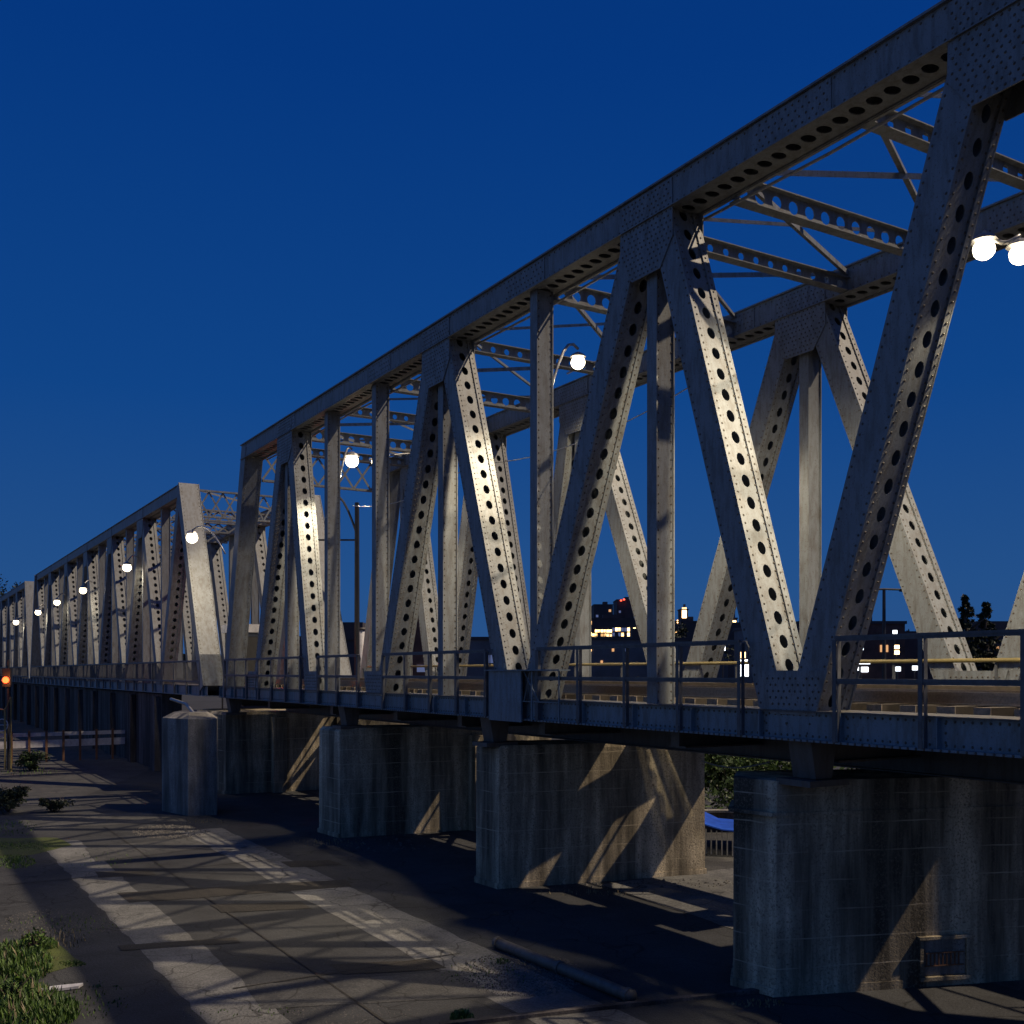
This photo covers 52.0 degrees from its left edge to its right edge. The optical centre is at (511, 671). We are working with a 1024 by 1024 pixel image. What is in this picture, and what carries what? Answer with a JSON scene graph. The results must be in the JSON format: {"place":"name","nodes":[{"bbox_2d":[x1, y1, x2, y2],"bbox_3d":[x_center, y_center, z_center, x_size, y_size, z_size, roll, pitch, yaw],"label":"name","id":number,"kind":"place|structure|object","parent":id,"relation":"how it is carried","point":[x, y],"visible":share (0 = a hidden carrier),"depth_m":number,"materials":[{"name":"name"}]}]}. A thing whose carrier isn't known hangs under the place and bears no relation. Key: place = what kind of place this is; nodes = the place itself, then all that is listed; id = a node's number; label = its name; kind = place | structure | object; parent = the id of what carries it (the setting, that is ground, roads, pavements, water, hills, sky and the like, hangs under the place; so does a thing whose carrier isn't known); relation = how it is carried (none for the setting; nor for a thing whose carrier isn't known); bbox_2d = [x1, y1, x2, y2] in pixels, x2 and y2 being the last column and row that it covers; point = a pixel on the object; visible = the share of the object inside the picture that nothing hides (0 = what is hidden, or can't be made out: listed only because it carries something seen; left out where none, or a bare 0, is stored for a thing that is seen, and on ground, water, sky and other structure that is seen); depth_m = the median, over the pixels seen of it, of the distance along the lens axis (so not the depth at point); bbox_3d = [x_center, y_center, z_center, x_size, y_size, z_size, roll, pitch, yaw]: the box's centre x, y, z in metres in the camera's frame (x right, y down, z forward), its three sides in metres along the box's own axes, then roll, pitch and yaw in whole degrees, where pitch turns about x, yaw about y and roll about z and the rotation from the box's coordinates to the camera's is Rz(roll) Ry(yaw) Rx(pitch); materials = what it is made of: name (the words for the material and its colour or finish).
{"place":"outdoors","nodes":[
{"label":"outdoors","id":0,"kind":"place"},
{"bbox_2d":[0,714,150,805],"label":"road","id":1,"kind":"structure","parent":0,"point":[73,777],"depth_m":45.53,"materials":[{"name":"grey asphalt"}]},
{"bbox_2d":[0,697,11,771],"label":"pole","id":2,"kind":"object","parent":1,"relation":"on","point":[4,710],"visible":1,"depth_m":45.38,"materials":[{"name":"brown metal"}]},
{"bbox_2d":[2,659,11,769],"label":"signal","id":3,"kind":"object","parent":1,"relation":"on","point":[7,677],"visible":1,"depth_m":46.14,"materials":[{"name":"black paint"}]},
{"bbox_2d":[14,750,51,770],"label":"bush","id":4,"kind":"object","parent":1,"relation":"on","point":[28,760],"visible":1,"depth_m":45.81,"materials":[{"name":"green plant"}]},
{"bbox_2d":[0,728,124,762],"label":"guard fence","id":5,"kind":"object","parent":1,"relation":"on","point":[63,742],"visible":0.72,"depth_m":50.96,"materials":[{"name":"metal"}]},
{"bbox_2d":[241,622,365,707],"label":"building","id":6,"kind":"structure","parent":0,"point":[348,627],"depth_m":110.00,"materials":[{"name":"grey"}]},
{"bbox_2d":[412,617,424,675],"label":"building","id":7,"kind":"structure","parent":0,"point":[418,660],"depth_m":70.00,"materials":[{"name":"grey"}]},
{"bbox_2d":[417,667,424,671],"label":"window","id":8,"kind":"structure","parent":7,"relation":"in","point":[419,669],"depth_m":69.91,"materials":[{"name":"blue glass"}]},
{"bbox_2d":[466,637,493,679],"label":"building","id":9,"kind":"structure","parent":0,"point":[476,643],"depth_m":130.00,"materials":[{"name":"blue"}]},
{"bbox_2d":[0,695,1023,1023],"bbox_3d":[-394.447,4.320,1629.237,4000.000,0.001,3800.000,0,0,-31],"label":"ground","id":10,"kind":"structure","parent":0,"point":[644,949],"depth_m":17.68,"materials":[{"name":"concrete"}]},
{"bbox_2d":[0,573,8,596],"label":"round tree","id":11,"kind":"object","parent":10,"relation":"on","point":[3,591],"visible":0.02,"depth_m":189.97,"materials":[{"name":"green plant"}]},
{"bbox_2d":[0,783,31,813],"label":"bush","id":12,"kind":"object","parent":10,"relation":"on","point":[10,799],"visible":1,"depth_m":32.09,"materials":[{"name":"green plant"}]},
{"bbox_2d":[0,974,33,997],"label":"bush","id":13,"kind":"object","parent":10,"relation":"on","point":[20,980],"visible":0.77,"depth_m":13.72,"materials":[{"name":"green plant"}]},
{"bbox_2d":[0,837,70,857],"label":"moss patch","id":14,"kind":"object","parent":10,"relation":"on","point":[33,850],"visible":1,"depth_m":26.11,"materials":[{"name":"green plant"}]},
{"bbox_2d":[2,945,80,976],"bbox_3d":[-7.321,4.314,15.811,1.440,0.001,1.954,0,0,-31],"label":"moss patch","id":15,"kind":"object","parent":10,"relation":"on","point":[62,953],"visible":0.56,"depth_m":15.81,"materials":[{"name":"green plant"}]},
{"bbox_2d":[19,927,56,951],"bbox_3d":[-7.398,4.148,16.294,0.572,0.366,0.471,0,0,13],"label":"bush","id":16,"kind":"object","parent":15,"relation":"on","point":[36,941],"visible":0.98,"depth_m":16.25,"materials":[{"name":"green plant"}]},
{"bbox_2d":[36,797,74,811],"bbox_3d":[-14.139,4.104,32.540,1.054,0.530,1.293,0,0,-31],"label":"bush","id":17,"kind":"object","parent":10,"relation":"on","point":[50,804],"visible":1,"depth_m":32.25,"materials":[{"name":"green plant"}]},
{"bbox_2d":[41,983,82,991],"bbox_3d":[-6.131,4.292,14.271,0.571,0.037,0.168,0,0,-26],"label":"broken board","id":18,"kind":"object","parent":10,"relation":"on","point":[71,986],"visible":0.53,"depth_m":14.27,"materials":[{"name":"white paint"}]},
{"bbox_2d":[0,812,168,830],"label":"paving cross strip","id":19,"kind":"object","parent":10,"relation":"on","point":[64,820],"visible":1,"depth_m":30.52,"materials":[{"name":"grey concrete"}]},
{"bbox_2d":[0,681,181,770],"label":"retaining wall","id":20,"kind":"structure","parent":10,"relation":"on","point":[136,716],"depth_m":58.20,"materials":[{"name":"concrete"}]},
{"bbox_2d":[0,581,84,682],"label":"truss span","id":21,"kind":"object","parent":20,"relation":"on","point":[15,641],"visible":0.47,"depth_m":93.61,"materials":[{"name":"paint"}]},
{"bbox_2d":[13,615,22,624],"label":"bridge lamp","id":22,"kind":"object","parent":21,"relation":"attached to","point":[16,621],"visible":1,"depth_m":88.52,"materials":[{"name":"beige glass"}]},
{"bbox_2d":[30,483,351,695],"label":"truss span","id":23,"kind":"object","parent":20,"relation":"on","point":[147,613],"visible":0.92,"depth_m":50.92,"materials":[{"name":"paint"}]},
{"bbox_2d":[35,604,45,614],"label":"bridge lamp","id":24,"kind":"object","parent":23,"relation":"attached to","point":[37,611],"visible":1,"depth_m":76.03,"materials":[{"name":"beige glass"}]},
{"bbox_2d":[54,593,64,604],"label":"bridge lamp","id":25,"kind":"object","parent":23,"relation":"attached to","point":[57,601],"visible":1,"depth_m":67.76,"materials":[{"name":"beige glass"}]},
{"bbox_2d":[79,580,91,593],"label":"bridge lamp","id":26,"kind":"object","parent":23,"relation":"attached to","point":[82,589],"visible":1,"depth_m":58.98,"materials":[{"name":"beige glass"}]},
{"bbox_2d":[122,555,137,571],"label":"bridge lamp","id":27,"kind":"object","parent":23,"relation":"attached to","point":[126,567],"visible":1,"depth_m":48.37,"materials":[{"name":"beige glass"}]},
{"bbox_2d":[222,624,258,683],"bbox_3d":[-9.801,-0.575,39.076,1.600,2.350,1.500,0,0,-31],"label":"utility cabin","id":28,"kind":"object","parent":23,"relation":"attached to","point":[253,631],"visible":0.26,"depth_m":38.46,"materials":[{"name":"paint"}]},
{"bbox_2d":[244,636,257,683],"bbox_3d":[-9.609,-0.400,38.415,0.650,1.800,0.029,0,0,-31],"label":"door","id":29,"kind":"structure","parent":28,"relation":"in","point":[252,641],"depth_m":38.44,"materials":[{"name":"black paint"}]},
{"bbox_2d":[96,870,155,876],"bbox_3d":[-8.289,4.311,22.491,1.317,0.001,0.710,0,0,-13],"label":"asphalt patch","id":30,"kind":"object","parent":10,"relation":"on","point":[127,872],"visible":1,"depth_m":22.46,"materials":[{"name":"grey asphalt"}]},
{"bbox_2d":[15,860,262,883],"bbox_3d":[-7.899,4.308,22.686,5.408,0.001,0.050,0,0,-31],"label":"tar joint","id":31,"kind":"object","parent":10,"relation":"on","point":[133,872],"visible":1,"depth_m":22.45,"materials":[{"name":"black asphalt"}]},
{"bbox_2d":[85,838,211,861],"bbox_3d":[-8.863,4.314,25.621,2.839,0.001,2.402,0,0,-31],"label":"paving cross strip","id":32,"kind":"object","parent":10,"relation":"on","point":[119,851],"visible":1,"depth_m":25.66,"materials":[{"name":"grey concrete"}]},
{"bbox_2d":[47,840,291,1023],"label":"paving strip","id":33,"kind":"object","parent":10,"relation":"on","point":[143,922],"visible":1,"depth_m":16.16,"materials":[{"name":"concrete"}]},
{"bbox_2d":[118,938,239,949],"bbox_3d":[-5.275,4.310,16.654,1.866,0.001,0.350,0,0,-16],"label":"dark patch","id":34,"kind":"object","parent":10,"relation":"on","point":[177,943],"visible":1,"depth_m":16.67,"materials":[{"name":"black asphalt"}]},
{"bbox_2d":[162,698,216,815],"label":"bridge pier","id":35,"kind":"structure","parent":10,"relation":"on","point":[189,762],"depth_m":31.69,"materials":[{"name":"grey concrete"}]},
{"bbox_2d":[118,879,350,902],"bbox_3d":[-5.436,4.312,20.712,4.477,0.001,1.006,0,0,-18],"label":"dark patch","id":36,"kind":"object","parent":10,"relation":"on","point":[138,896],"visible":1,"depth_m":20.72,"materials":[{"name":"grey asphalt"}]},
{"bbox_2d":[103,826,388,1023],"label":"tar joint","id":37,"kind":"object","parent":10,"relation":"on","point":[368,1009],"visible":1,"depth_m":16.60,"materials":[{"name":"black asphalt"}]},
{"bbox_2d":[0,840,508,1023],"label":"grass","id":38,"kind":"structure","parent":10,"relation":"on","point":[65,1012],"depth_m":13.86,"materials":[{"name":"green plant"}]},
{"bbox_2d":[211,901,309,911],"bbox_3d":[-4.627,4.311,19.294,1.854,0.001,0.704,0,0,-10],"label":"asphalt patch","id":39,"kind":"object","parent":10,"relation":"on","point":[242,907],"visible":1,"depth_m":19.30,"materials":[{"name":"black asphalt"}]},
{"bbox_2d":[0,767,535,1018],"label":"sparse grass","id":40,"kind":"structure","parent":10,"relation":"on","point":[37,769],"depth_m":15.20,"materials":[{"name":"green plant"}]},
{"bbox_2d":[197,708,402,793],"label":"bridge pier","id":41,"kind":"structure","parent":10,"relation":"on","point":[260,750],"depth_m":37.66,"materials":[{"name":"concrete"}]},
{"bbox_2d":[280,860,341,866],"bbox_3d":[-4.529,4.311,23.679,1.345,0.001,0.794,0,0,-15],"label":"asphalt patch","id":42,"kind":"object","parent":10,"relation":"on","point":[307,863],"visible":1,"depth_m":23.64,"materials":[{"name":"grey asphalt"}]},
{"bbox_2d":[234,953,458,988],"bbox_3d":[-2.300,4.308,15.201,3.506,0.001,0.049,0,0,-31],"label":"tar joint","id":43,"kind":"object","parent":10,"relation":"on","point":[341,971],"visible":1,"depth_m":15.10,"materials":[{"name":"black asphalt"}]},
{"bbox_2d":[1,824,729,1023],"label":"gravel","id":44,"kind":"structure","parent":10,"relation":"on","point":[467,978],"depth_m":15.55,"materials":[{"name":"grey gravel"}]},
{"bbox_2d":[245,971,497,1008],"bbox_3d":[-1.940,4.314,14.265,3.341,0.001,1.258,0,0,-12],"label":"paving cross strip","id":45,"kind":"object","parent":10,"relation":"on","point":[393,988],"visible":1,"depth_m":14.22,"materials":[{"name":"grey concrete"}]},
{"bbox_2d":[329,959,445,973],"bbox_3d":[-1.822,4.311,15.361,1.700,0.001,0.567,0,0,-9],"label":"asphalt patch","id":46,"kind":"object","parent":10,"relation":"on","point":[413,965],"visible":1,"depth_m":15.37,"materials":[{"name":"grey asphalt"}]},
{"bbox_2d":[0,819,783,1023],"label":"dry grass","id":47,"kind":"structure","parent":10,"relation":"on","point":[63,940],"depth_m":14.98,"materials":[{"name":"plant"}]},
{"bbox_2d":[179,828,647,1023],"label":"paving strip","id":48,"kind":"object","parent":10,"relation":"on","point":[411,936],"visible":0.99,"depth_m":17.13,"materials":[{"name":"concrete"}]},
{"bbox_2d":[317,724,551,837],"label":"bridge pier","id":49,"kind":"structure","parent":10,"relation":"on","point":[381,780],"depth_m":27.99,"materials":[{"name":"concrete"}]},
{"bbox_2d":[492,936,636,1001],"bbox_3d":[0.666,4.235,15.069,0.200,0.195,3.271,0,0,-33],"label":"pipe","id":50,"kind":"object","parent":10,"relation":"on","point":[623,993],"visible":0.98,"depth_m":14.80,"materials":[{"name":"metal"}]},
{"bbox_2d":[474,740,706,888],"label":"bridge pier","id":51,"kind":"structure","parent":10,"relation":"on","point":[554,812],"depth_m":21.55,"materials":[{"name":"concrete"}]},
{"bbox_2d":[439,988,758,1023],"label":"kerb","id":52,"kind":"structure","parent":10,"relation":"on","point":[598,1007],"depth_m":13.42,"materials":[{"name":"concrete"}]},
{"bbox_2d":[675,622,687,637],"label":"round tree","id":53,"kind":"object","parent":10,"relation":"on","point":[683,631],"visible":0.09,"depth_m":209.06,"materials":[{"name":"green plant"}]},
{"bbox_2d":[724,645,733,660],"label":"round tree","id":54,"kind":"object","parent":10,"relation":"on","point":[726,652],"depth_m":189.88,"materials":[{"name":"green plant"}]},
{"bbox_2d":[733,627,753,682],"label":"building","id":55,"kind":"structure","parent":10,"relation":"on","point":[738,634],"depth_m":157.55,"materials":[{"name":"black"}]},
{"bbox_2d":[740,659,748,676],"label":"lit sign","id":56,"kind":"object","parent":10,"relation":"on","point":[746,670],"visible":0.12,"depth_m":59.94,"materials":[{"name":"white"}]},
{"bbox_2d":[705,753,791,808],"bbox_3d":[6.545,2.945,30.890,4.688,2.789,4.193,0,0,-31],"label":"bush","id":57,"kind":"object","parent":10,"relation":"on","point":[717,779],"visible":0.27,"depth_m":30.10,"materials":[{"name":"green plant"}]},
{"bbox_2d":[783,766,856,769],"bbox_3d":[10.419,3.070,35.032,3.963,3.028,3.394,0,0,-8],"label":"bush","id":58,"kind":"object","parent":10,"relation":"on","point":[833,767],"depth_m":34.33,"materials":[{"name":"green plant"}]},
{"bbox_2d":[859,659,869,678],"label":"lit sign","id":59,"kind":"object","parent":10,"relation":"on","point":[863,664],"visible":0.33,"depth_m":90.07,"materials":[{"name":"white"}]},
{"bbox_2d":[728,769,1023,996],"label":"bridge pier","id":60,"kind":"structure","parent":10,"relation":"on","point":[867,880],"depth_m":14.31,"materials":[{"name":"concrete"}]},
{"bbox_2d":[219,0,1023,787],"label":"truss span","id":61,"kind":"object","parent":60,"relation":"on","point":[811,706],"visible":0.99,"depth_m":17.89,"materials":[{"name":"paint"}]},
{"bbox_2d":[186,525,225,553],"bbox_3d":[-10.898,-4.694,37.561,2.609,1.171,0.444,0,0,44],"label":"bridge lamp","id":62,"kind":"object","parent":61,"relation":"attached to","point":[191,536],"visible":1,"depth_m":38.14,"materials":[{"name":"beige glass"}]},
{"bbox_2d":[318,497,359,674],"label":"catenary mast","id":63,"kind":"object","parent":61,"relation":"attached to","point":[356,612],"visible":0.58,"depth_m":42.92,"materials":[{"name":"grey metal"}]},
{"bbox_2d":[340,447,358,478],"bbox_3d":[-4.528,-5.714,29.239,0.404,1.168,0.739,0,0,17],"label":"bridge lamp","id":64,"kind":"object","parent":61,"relation":"attached to","point":[352,460],"visible":1,"depth_m":29.25,"materials":[{"name":"beige glass"}]},
{"bbox_2d":[369,453,409,462],"bbox_3d":[-3.743,-6.957,34.189,2.104,0.639,0.315,0,0,-41],"label":"bridge lamp","id":65,"kind":"object","parent":61,"relation":"attached to","point":[394,455],"visible":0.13,"depth_m":34.09,"materials":[{"name":"beige metal"}]},
{"bbox_2d":[553,343,585,384],"bbox_3d":[1.000,-5.779,20.296,0.309,1.273,1.156,0,0,44],"label":"bridge lamp","id":66,"kind":"object","parent":61,"relation":"attached to","point":[578,361],"visible":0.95,"depth_m":20.48,"materials":[{"name":"beige glass"}]},
{"bbox_2d":[702,761,769,767],"bbox_3d":[3.442,1.409,16.249,0.022,0.183,1.673,0,0,-26],"label":"cable","id":67,"kind":"object","parent":61,"relation":"hanging from","point":[736,767],"visible":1,"depth_m":16.16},
{"bbox_2d":[971,229,1020,260],"bbox_3d":[5.788,-5.131,12.569,0.565,0.371,0.309,0,0,14],"label":"bridge lamp","id":68,"kind":"object","parent":61,"relation":"attached to","point":[983,243],"visible":0.99,"depth_m":12.52,"materials":[{"name":"beige glass"}]},
{"bbox_2d":[1006,238,1023,264],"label":"bridge lamp","id":69,"kind":"object","parent":61,"relation":"attached to","point":[1015,248],"visible":1,"depth_m":12.43,"materials":[{"name":"beige glass"}]},
{"bbox_2d":[879,588,901,684],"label":"street lamp","id":70,"kind":"object","parent":10,"relation":"on","point":[884,629],"visible":0.4,"depth_m":69.92,"materials":[{"name":"black metal"}]},
{"bbox_2d":[892,630,896,663],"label":"yard lamp","id":71,"kind":"object","parent":10,"relation":"on","point":[894,631],"visible":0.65,"depth_m":109.94,"materials":[{"name":"white"}]},
{"bbox_2d":[893,650,899,678],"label":"yard lamp","id":72,"kind":"object","parent":10,"relation":"on","point":[896,652],"visible":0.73,"depth_m":99.07,"materials":[{"name":"grey glass"}]},
{"bbox_2d":[893,644,899,649],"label":"yard lamp","id":73,"kind":"object","parent":10,"relation":"on","point":[896,646],"visible":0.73,"depth_m":100.07,"materials":[{"name":"grey glass"}]},
{"bbox_2d":[895,666,900,678],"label":"yard lamp","id":74,"kind":"object","parent":10,"relation":"on","point":[897,669],"visible":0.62,"depth_m":90.01,"materials":[{"name":"white glass"}]},
{"bbox_2d":[911,665,917,678],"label":"yard lamp","id":75,"kind":"object","parent":10,"relation":"on","point":[914,668],"visible":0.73,"depth_m":90.07,"materials":[{"name":"white glass"}]},
{"bbox_2d":[957,594,990,670],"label":"fir tree","id":76,"kind":"object","parent":10,"relation":"on","point":[964,620],"visible":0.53,"depth_m":129.69,"materials":[{"name":"green plant"}]},
{"bbox_2d":[969,601,1001,670],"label":"fir tree","id":77,"kind":"object","parent":10,"relation":"on","point":[985,624],"visible":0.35,"depth_m":131.48,"materials":[{"name":"green plant"}]},
{"bbox_2d":[0,0,1023,653],"label":"sky","id":78,"kind":"structure","parent":0,"point":[215,215],"materials":[{"name":"blue"}]},
{"bbox_2d":[591,602,612,617],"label":"building","id":79,"kind":"structure","parent":0,"point":[600,610],"depth_m":520.00,"materials":[{"name":"black"}]},
{"bbox_2d":[591,615,636,637],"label":"building","id":80,"kind":"structure","parent":0,"point":[604,626],"depth_m":430.00,"materials":[{"name":"grey"}]},
{"bbox_2d":[613,597,633,617],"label":"building","id":81,"kind":"structure","parent":0,"point":[622,608],"depth_m":540.00,"materials":[{"name":"black"}]},
{"bbox_2d":[566,628,692,681],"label":"building","id":82,"kind":"structure","parent":0,"point":[614,655],"depth_m":170.00,"materials":[{"name":"grey"}]},
{"bbox_2d":[305,790,1023,991],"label":"road","id":83,"kind":"structure","parent":0,"point":[714,861],"depth_m":24.70,"materials":[{"name":"grey asphalt"}]},
{"bbox_2d":[360,628,364,669],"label":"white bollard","id":84,"kind":"object","parent":83,"relation":"on","point":[362,631],"visible":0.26,"depth_m":43.81,"materials":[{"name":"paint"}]},
{"bbox_2d":[705,809,733,831],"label":"wall","id":85,"kind":"structure","parent":83,"relation":"on","point":[723,813],"depth_m":28.28,"materials":[{"name":"concrete"}]},
{"bbox_2d":[705,812,733,855],"bbox_3d":[5.204,3.934,25.832,1.765,0.772,2.576,0,0,13],"label":"tarpaulin shelter","id":86,"kind":"object","parent":83,"relation":"on","point":[719,823],"visible":0.34,"depth_m":24.97,"materials":[{"name":"blue plastic"}]},
{"bbox_2d":[601,868,732,928],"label":"path","id":87,"kind":"structure","parent":0,"point":[711,903],"depth_m":20.44,"materials":[{"name":"concrete"}]},
{"bbox_2d":[677,604,688,637],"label":"building","id":88,"kind":"structure","parent":0,"point":[683,614],"depth_m":340.00,"materials":[{"name":"grey"}]},
{"bbox_2d":[682,607,686,617],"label":"window","id":89,"kind":"structure","parent":88,"relation":"in","point":[684,612],"depth_m":339.87,"materials":[{"name":"grey glass"}]},
{"bbox_2d":[675,617,696,637],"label":"building","id":90,"kind":"structure","parent":0,"point":[691,626],"depth_m":360.00,"materials":[{"name":"grey"}]},
{"bbox_2d":[718,619,740,682],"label":"building","id":91,"kind":"structure","parent":0,"point":[728,671],"depth_m":240.00,"materials":[{"name":"black"}]},
{"bbox_2d":[796,618,906,684],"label":"building","id":92,"kind":"structure","parent":0,"point":[872,650],"depth_m":140.00,"materials":[{"name":"black"}]},
{"bbox_2d":[858,667,867,671],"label":"window","id":93,"kind":"structure","parent":92,"relation":"in","point":[863,669],"depth_m":139.89,"materials":[{"name":"white glass"}]},
{"bbox_2d":[905,621,1007,678],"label":"building","id":94,"kind":"structure","parent":0,"point":[911,648],"depth_m":150.00,"materials":[{"name":"black"}]}
]}

